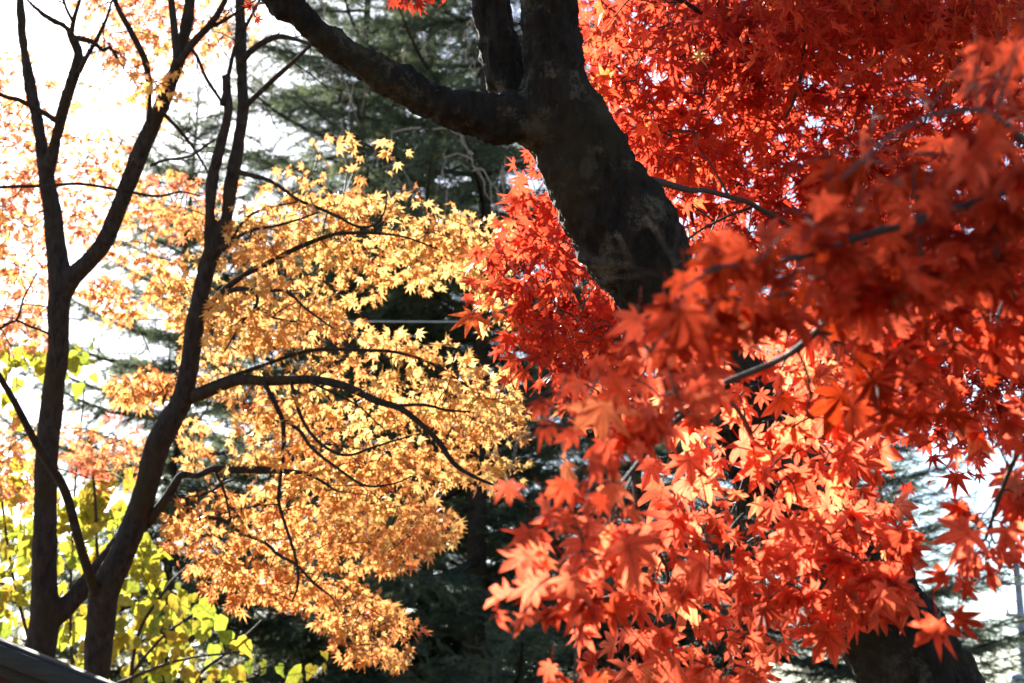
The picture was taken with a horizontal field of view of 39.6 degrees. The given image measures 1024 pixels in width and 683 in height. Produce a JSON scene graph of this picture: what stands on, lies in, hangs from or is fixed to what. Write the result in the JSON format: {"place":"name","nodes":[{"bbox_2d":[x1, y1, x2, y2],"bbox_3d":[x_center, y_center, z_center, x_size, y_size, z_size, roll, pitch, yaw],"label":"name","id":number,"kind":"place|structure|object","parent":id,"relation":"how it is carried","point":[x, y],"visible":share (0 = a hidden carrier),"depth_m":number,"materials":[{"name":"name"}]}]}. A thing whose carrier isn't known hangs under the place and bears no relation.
{"place":"outdoors","nodes":[
{"label":"outdoors","id":0,"kind":"place"},
{"bbox_2d":[5,317,502,322],"bbox_3d":[4.266,-0.717,19.500,39.253,2.958,0.024,4,-16,-12],"label":"power line","id":1,"kind":"object","parent":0,"point":[280,320],"visible":0.16,"depth_m":17.92,"materials":[{"name":"black metal"}]},
{"bbox_2d":[0,0,1023,682],"label":"sky","id":2,"kind":"structure","parent":0,"point":[49,45],"materials":[{"name":"white"}]},
{"bbox_3d":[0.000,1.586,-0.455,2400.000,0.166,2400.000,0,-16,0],"label":"ground","id":3,"kind":"structure","parent":0,"visible":0},
{"bbox_2d":[0,637,115,682],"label":"wooden shelter","id":4,"kind":"object","parent":3,"relation":"on","point":[19,663],"depth_m":4.97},
{"bbox_2d":[0,0,262,657],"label":"maple tree","id":5,"kind":"object","parent":3,"relation":"on","point":[52,611],"visible":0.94,"depth_m":7.20,"materials":[{"name":"orange plant"}]},
{"bbox_2d":[0,326,328,682],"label":"shrub","id":6,"kind":"object","parent":3,"relation":"on","point":[92,505],"visible":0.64,"depth_m":8.23,"materials":[{"name":"yellow plant"}]},
{"bbox_2d":[0,65,344,682],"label":"conifer tree","id":7,"kind":"object","parent":3,"relation":"on","point":[130,365],"visible":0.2,"depth_m":22.37,"materials":[{"name":"green plant"}]},
{"bbox_2d":[0,0,539,679],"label":"maple tree","id":8,"kind":"object","parent":3,"relation":"on","point":[188,384],"visible":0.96,"depth_m":6.66,"materials":[{"name":"yellow plant"}]},
{"bbox_2d":[14,0,680,682],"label":"conifer tree","id":9,"kind":"object","parent":3,"relation":"on","point":[328,14],"visible":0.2,"depth_m":23.00,"materials":[{"name":"green plant"}]},
{"bbox_2d":[199,195,570,682],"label":"conifer tree","id":10,"kind":"object","parent":3,"relation":"on","point":[465,515],"visible":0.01,"depth_m":27.41,"materials":[{"name":"green plant"}]},
{"bbox_2d":[134,0,705,681],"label":"conifer tree","id":11,"kind":"object","parent":3,"relation":"on","point":[494,566],"visible":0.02,"depth_m":25.18,"materials":[{"name":"green plant"}]},
{"bbox_2d":[164,0,758,682],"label":"conifer tree","id":12,"kind":"object","parent":3,"relation":"on","point":[462,612],"visible":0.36,"depth_m":19.84,"materials":[{"name":"green plant"}]},
{"bbox_2d":[241,0,1023,682],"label":"maple tree","id":13,"kind":"object","parent":3,"relation":"on","point":[551,108],"visible":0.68,"depth_m":4.26,"materials":[{"name":"red plant"}]},
{"bbox_2d":[453,236,842,682],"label":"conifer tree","id":14,"kind":"object","parent":3,"relation":"on","point":[668,479],"visible":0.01,"depth_m":27.36,"materials":[{"name":"green plant"}]},
{"bbox_2d":[445,221,1023,682],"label":"conifer tree","id":15,"kind":"object","parent":3,"relation":"on","point":[827,669],"visible":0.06,"depth_m":19.02,"materials":[{"name":"green plant"}]},
{"bbox_2d":[484,2,1023,682],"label":"maple tree","id":16,"kind":"object","parent":3,"relation":"on","point":[852,288],"visible":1,"depth_m":1.65,"materials":[{"name":"red plant"}]},
{"bbox_2d":[754,450,1023,682],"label":"conifer tree","id":17,"kind":"object","parent":3,"relation":"on","point":[930,528],"visible":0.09,"depth_m":23.67,"materials":[{"name":"green plant"}]},
{"bbox_2d":[981,563,1023,682],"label":"utility pole","id":18,"kind":"object","parent":3,"relation":"on","point":[1018,599],"visible":0.41,"depth_m":41.48,"materials":[{"name":"metal"}]}
]}

